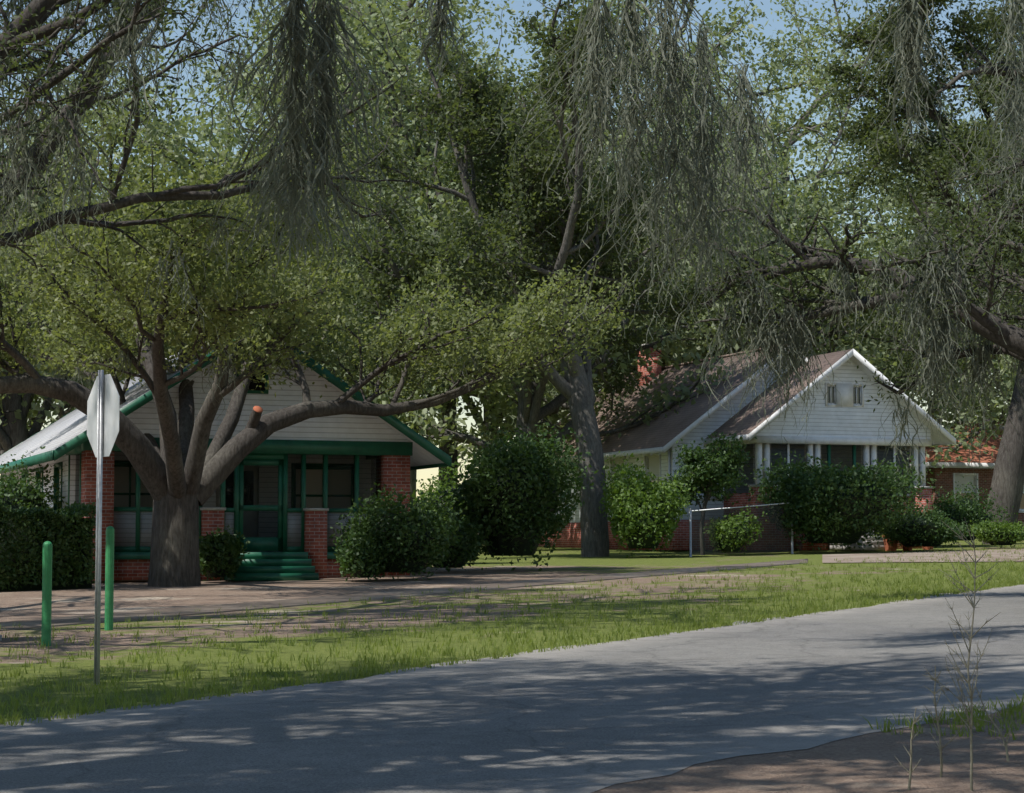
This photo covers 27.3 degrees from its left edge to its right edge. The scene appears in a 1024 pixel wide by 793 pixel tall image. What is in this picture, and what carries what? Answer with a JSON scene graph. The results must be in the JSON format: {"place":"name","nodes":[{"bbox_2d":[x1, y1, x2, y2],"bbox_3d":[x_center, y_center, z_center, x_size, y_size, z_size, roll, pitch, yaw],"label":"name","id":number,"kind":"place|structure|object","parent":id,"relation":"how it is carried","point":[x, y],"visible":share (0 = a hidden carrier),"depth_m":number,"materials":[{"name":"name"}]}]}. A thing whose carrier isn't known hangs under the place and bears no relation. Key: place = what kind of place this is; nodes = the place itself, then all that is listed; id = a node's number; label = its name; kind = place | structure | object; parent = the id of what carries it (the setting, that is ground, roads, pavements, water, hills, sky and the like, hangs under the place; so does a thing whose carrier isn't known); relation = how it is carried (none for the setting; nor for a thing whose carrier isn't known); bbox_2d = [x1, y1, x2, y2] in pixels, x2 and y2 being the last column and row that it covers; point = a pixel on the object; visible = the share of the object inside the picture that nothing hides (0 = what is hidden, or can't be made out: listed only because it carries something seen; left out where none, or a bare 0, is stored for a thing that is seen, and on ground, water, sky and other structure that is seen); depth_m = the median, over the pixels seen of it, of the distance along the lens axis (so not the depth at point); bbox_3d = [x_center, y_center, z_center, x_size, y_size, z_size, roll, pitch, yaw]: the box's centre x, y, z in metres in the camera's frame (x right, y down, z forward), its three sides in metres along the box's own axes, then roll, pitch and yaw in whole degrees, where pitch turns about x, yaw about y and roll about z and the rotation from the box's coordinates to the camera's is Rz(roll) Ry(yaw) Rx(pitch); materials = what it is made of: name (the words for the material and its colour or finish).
{"place":"outdoors","nodes":[
{"label":"outdoors","id":0,"kind":"place"},
{"bbox_2d":[22,192,110,420],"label":"tree","id":1,"kind":"object","parent":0,"point":[34,400],"depth_m":73.79,"materials":[{"name":"green plant"}]},
{"bbox_2d":[1,90,178,432],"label":"tree","id":2,"kind":"object","parent":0,"point":[74,169],"depth_m":81.80,"materials":[{"name":"green plant"}]},
{"bbox_2d":[112,111,553,421],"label":"tree","id":3,"kind":"object","parent":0,"point":[236,139],"depth_m":77.90,"materials":[{"name":"green plant"}]},
{"bbox_2d":[7,0,730,402],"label":"tree","id":4,"kind":"object","parent":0,"point":[391,4],"depth_m":102.17,"materials":[{"name":"green plant"}]},
{"bbox_2d":[0,559,807,630],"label":"sidewalk","id":5,"kind":"structure","parent":0,"point":[75,620],"depth_m":35.76,"materials":[{"name":"beige concrete"}]},
{"bbox_2d":[348,152,471,506],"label":"tree","id":6,"kind":"object","parent":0,"point":[413,474],"depth_m":119.72,"materials":[{"name":"plant"}]},
{"bbox_2d":[58,0,840,486],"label":"tree","id":7,"kind":"object","parent":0,"point":[352,24],"depth_m":79.57,"materials":[{"name":"green plant"}]},
{"bbox_2d":[358,87,653,534],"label":"tree","id":8,"kind":"object","parent":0,"point":[485,418],"depth_m":94.31,"materials":[{"name":"green plant"}]},
{"bbox_2d":[0,0,1019,501],"label":"sky","id":9,"kind":"structure","parent":0,"point":[517,5],"materials":[{"name":"blue"}]},
{"bbox_2d":[0,585,1023,792],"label":"road asphalt","id":10,"kind":"structure","parent":0,"point":[590,718],"depth_m":15.93,"materials":[{"name":"grey asphalt"}]},
{"bbox_2d":[0,531,1023,792],"bbox_3d":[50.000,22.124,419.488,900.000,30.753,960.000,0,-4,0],"label":"ground","id":11,"kind":"structure","parent":0,"point":[866,763],"depth_m":27.23,"materials":[{"name":"green plant"}]},
{"bbox_2d":[0,446,65,511],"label":"shrub","id":12,"kind":"object","parent":11,"relation":"on","point":[6,480],"depth_m":47.18,"materials":[{"name":"green plant"}]},
{"bbox_2d":[41,541,52,645],"bbox_3d":[-5.421,2.395,24.610,0.114,1.421,0.111,0,-4,0],"label":"bollard","id":13,"kind":"object","parent":11,"relation":"on","point":[46,593],"visible":0.96,"depth_m":24.57,"materials":[{"name":"green metal"}]},
{"bbox_2d":[0,497,95,591],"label":"hedge","id":14,"kind":"object","parent":11,"relation":"on","point":[77,511],"depth_m":41.40,"materials":[{"name":"green plant"}]},
{"bbox_2d":[0,67,192,454],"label":"tree","id":15,"kind":"object","parent":11,"relation":"on","point":[36,407],"depth_m":62.52,"materials":[{"name":"green plant"}]},
{"bbox_2d":[87,370,119,684],"bbox_3d":[-3.759,1.334,19.234,0.042,3.160,0.750,3,-5,-33],"label":"stop sign","id":16,"kind":"object","parent":11,"relation":"on","point":[103,406],"visible":0.94,"depth_m":19.24,"materials":[{"name":"grey metal"}]},
{"bbox_2d":[104,526,113,629],"bbox_3d":[-5.276,2.478,27.676,0.114,1.561,0.111,0,-4,0],"label":"bollard","id":17,"kind":"object","parent":11,"relation":"on","point":[109,578],"visible":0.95,"depth_m":27.64,"materials":[{"name":"green metal"}]},
{"bbox_2d":[88,57,347,387],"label":"tree","id":18,"kind":"object","parent":11,"relation":"on","point":[224,139],"depth_m":97.40,"materials":[{"name":"green plant"}]},
{"bbox_2d":[0,0,444,398],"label":"oak","id":19,"kind":"object","parent":11,"relation":"on","point":[192,192],"depth_m":28.62,"materials":[{"name":"green plant"}]},
{"bbox_2d":[0,0,1023,487],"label":"spanish moss","id":20,"kind":"object","parent":19,"relation":"hanging from","point":[296,34],"visible":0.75,"depth_m":23.00,"materials":[{"name":"grey plant"}]},
{"bbox_2d":[199,525,249,581],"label":"shrub","id":21,"kind":"object","parent":11,"relation":"on","point":[225,542],"depth_m":44.16,"materials":[{"name":"green plant"}]},
{"bbox_2d":[0,320,451,580],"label":"house","id":22,"kind":"structure","parent":11,"relation":"on","point":[281,500],"depth_m":46.30,"materials":[{"name":"white"}]},
{"bbox_2d":[0,86,640,586],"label":"oak","id":23,"kind":"object","parent":11,"relation":"on","point":[65,318],"depth_m":42.51,"materials":[{"name":"green plant"}]},
{"bbox_2d":[253,406,262,411],"bbox_3d":[-5.230,0.260,43.488,0.210,0.142,0.155,2,-5,-29],"label":"cut branch end","id":24,"kind":"object","parent":23,"relation":"attached to","point":[257,408],"visible":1,"depth_m":43.48,"materials":[{"name":"orange wood"}]},
{"bbox_2d":[330,529,389,581],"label":"porch shrub","id":25,"kind":"object","parent":11,"relation":"on","point":[346,553],"depth_m":43.64,"materials":[{"name":"green plant"}]},
{"bbox_2d":[329,483,467,579],"bbox_3d":[-2.389,2.829,44.300,2.982,2.047,2.339,0,-4,0],"label":"shrub","id":26,"kind":"object","parent":11,"relation":"on","point":[437,549],"depth_m":43.88,"materials":[{"name":"green plant"}]},
{"bbox_2d":[410,448,477,527],"bbox_3d":[-1.597,2.892,55.842,2.495,3.073,2.056,0,-4,0],"label":"shrub","id":27,"kind":"object","parent":11,"relation":"on","point":[439,487],"depth_m":55.56,"materials":[{"name":"green plant"}]},
{"bbox_2d":[424,510,490,571],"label":"low shrub","id":28,"kind":"object","parent":11,"relation":"on","point":[473,547],"depth_m":48.52,"materials":[{"name":"green plant"}]},
{"bbox_2d":[0,545,1023,739],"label":"grass tufts","id":29,"kind":"object","parent":11,"relation":"on","point":[753,618],"visible":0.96,"depth_m":25.00,"materials":[{"name":"green plant"}]},
{"bbox_2d":[435,423,597,570],"bbox_3d":[0.119,2.345,49.576,3.869,3.515,3.729,0,-4,0],"label":"bush","id":30,"kind":"object","parent":11,"relation":"on","point":[526,457],"depth_m":49.25,"materials":[{"name":"green plant"}]},
{"bbox_2d":[296,115,749,550],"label":"tree","id":31,"kind":"object","parent":11,"relation":"on","point":[416,420],"depth_m":69.81,"materials":[{"name":"green plant"}]},
{"bbox_2d":[426,141,636,411],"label":"tree","id":32,"kind":"object","parent":11,"relation":"on","point":[474,395],"depth_m":125.00,"materials":[{"name":"green plant"}]},
{"bbox_2d":[325,0,755,556],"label":"oak","id":33,"kind":"object","parent":11,"relation":"on","point":[422,250],"depth_m":61.68,"materials":[{"name":"green plant"}]},
{"bbox_2d":[426,146,859,466],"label":"tree","id":34,"kind":"object","parent":11,"relation":"on","point":[833,209],"depth_m":90.21,"materials":[{"name":"green plant"}]},
{"bbox_2d":[599,451,700,557],"bbox_3d":[3.890,3.071,60.025,2.848,3.059,2.826,0,-4,0],"label":"shrub","id":35,"kind":"object","parent":11,"relation":"on","point":[646,489],"depth_m":59.44,"materials":[{"name":"green plant"}]},
{"bbox_2d":[659,430,756,509],"bbox_3d":[5.648,2.946,61.327,2.918,3.931,2.935,0,-4,0],"label":"tree","id":36,"kind":"object","parent":11,"relation":"on","point":[723,458],"depth_m":61.16,"materials":[{"name":"green plant"}]},
{"bbox_2d":[715,505,768,555],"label":"shrub","id":37,"kind":"object","parent":11,"relation":"on","point":[732,522],"depth_m":60.55,"materials":[{"name":"green plant"}]},
{"bbox_2d":[536,344,955,549],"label":"house","id":38,"kind":"structure","parent":11,"relation":"on","point":[846,430],"depth_m":66.67,"materials":[{"name":"white"}]},
{"bbox_2d":[689,502,802,556],"bbox_3d":[7.842,4.042,63.078,1.559,1.873,8.113,-3,-5,32],"label":"chain link fence","id":39,"kind":"object","parent":11,"relation":"on","point":[775,538],"visible":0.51,"depth_m":61.41,"materials":[{"name":"grey metal"}]},
{"bbox_2d":[636,102,1010,428],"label":"tree","id":40,"kind":"object","parent":11,"relation":"on","point":[804,182],"depth_m":95.96,"materials":[{"name":"green plant"}]},
{"bbox_2d":[743,451,943,551],"bbox_3d":[9.573,3.068,62.542,3.865,3.061,6.463,3,-5,-39],"label":"bush","id":41,"kind":"object","parent":11,"relation":"on","point":[814,482],"depth_m":61.61,"materials":[{"name":"green plant"}]},
{"bbox_2d":[882,535,932,550],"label":"terracotta pots","id":42,"kind":"object","parent":11,"relation":"on","point":[888,546],"visible":0.23,"depth_m":64.23,"materials":[{"name":"orange ceramic"}]},
{"bbox_2d":[872,505,907,537],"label":"potted plant leaves","id":43,"kind":"object","parent":42,"relation":"in","point":[883,531],"visible":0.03,"depth_m":64.34,"materials":[{"name":"green plant"}]},
{"bbox_2d":[894,708,922,789],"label":"tall weed","id":44,"kind":"object","parent":11,"relation":"on","point":[910,771],"visible":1,"depth_m":11.59,"materials":[{"name":"plant"}]},
{"bbox_2d":[813,0,1023,543],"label":"oak","id":45,"kind":"object","parent":11,"relation":"on","point":[872,115],"depth_m":71.64,"materials":[{"name":"green plant"}]},
{"bbox_2d":[882,496,982,550],"bbox_3d":[12.633,3.810,63.476,3.534,1.650,2.480,0,-4,0],"label":"bush","id":46,"kind":"object","parent":11,"relation":"on","point":[935,518],"depth_m":63.32,"materials":[{"name":"green plant"}]},
{"bbox_2d":[922,666,960,776],"bbox_3d":[2.459,1.859,12.063,0.215,0.641,0.168,-1,-4,17],"label":"tall weed","id":47,"kind":"object","parent":11,"relation":"on","point":[937,719],"visible":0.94,"depth_m":12.08,"materials":[{"name":"plant"}]},
{"bbox_2d":[925,517,1000,790],"bbox_3d":[2.475,1.409,11.596,0.533,1.492,0.442,4,-6,-44],"label":"tall weed","id":48,"kind":"object","parent":11,"relation":"on","point":[966,709],"visible":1,"depth_m":11.58,"materials":[{"name":"plant"}]},
{"bbox_2d":[925,422,1023,530],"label":"house","id":49,"kind":"structure","parent":11,"relation":"on","point":[955,470],"depth_m":92.61,"materials":[{"name":"brown brick"}]},
{"bbox_2d":[932,477,1017,544],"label":"shrub","id":50,"kind":"object","parent":11,"relation":"on","point":[974,516],"depth_m":69.71,"materials":[{"name":"green plant"}]},
{"bbox_2d":[975,688,1011,760],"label":"tall weed","id":51,"kind":"object","parent":11,"relation":"on","point":[1003,739],"visible":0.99,"depth_m":12.83,"materials":[{"name":"plant"}]},
{"bbox_2d":[965,519,1023,547],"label":"shrub","id":52,"kind":"object","parent":11,"relation":"on","point":[996,528],"depth_m":65.54,"materials":[{"name":"green plant"}]},
{"bbox_2d":[363,0,963,366],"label":"tree","id":53,"kind":"object","parent":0,"point":[817,81],"depth_m":109.43,"materials":[{"name":"green plant"}]},
{"bbox_2d":[545,138,1019,423],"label":"tree","id":54,"kind":"object","parent":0,"point":[843,338],"depth_m":82.58,"materials":[{"name":"green plant"}]},
{"bbox_2d":[669,11,1023,412],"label":"oak","id":55,"kind":"object","parent":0,"point":[934,221],"depth_m":33.04,"materials":[{"name":"green plant"}]},
{"bbox_2d":[795,93,1011,423],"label":"tree","id":56,"kind":"object","parent":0,"point":[963,109],"depth_m":116.94,"materials":[{"name":"green plant"}]},
{"bbox_2d":[822,549,1023,562],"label":"sidewalk","id":57,"kind":"structure","parent":0,"point":[871,557],"depth_m":56.86,"materials":[{"name":"beige concrete"}]},
{"bbox_2d":[846,106,1023,472],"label":"tree","id":58,"kind":"object","parent":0,"point":[958,428],"depth_m":87.50,"materials":[{"name":"green plant"}]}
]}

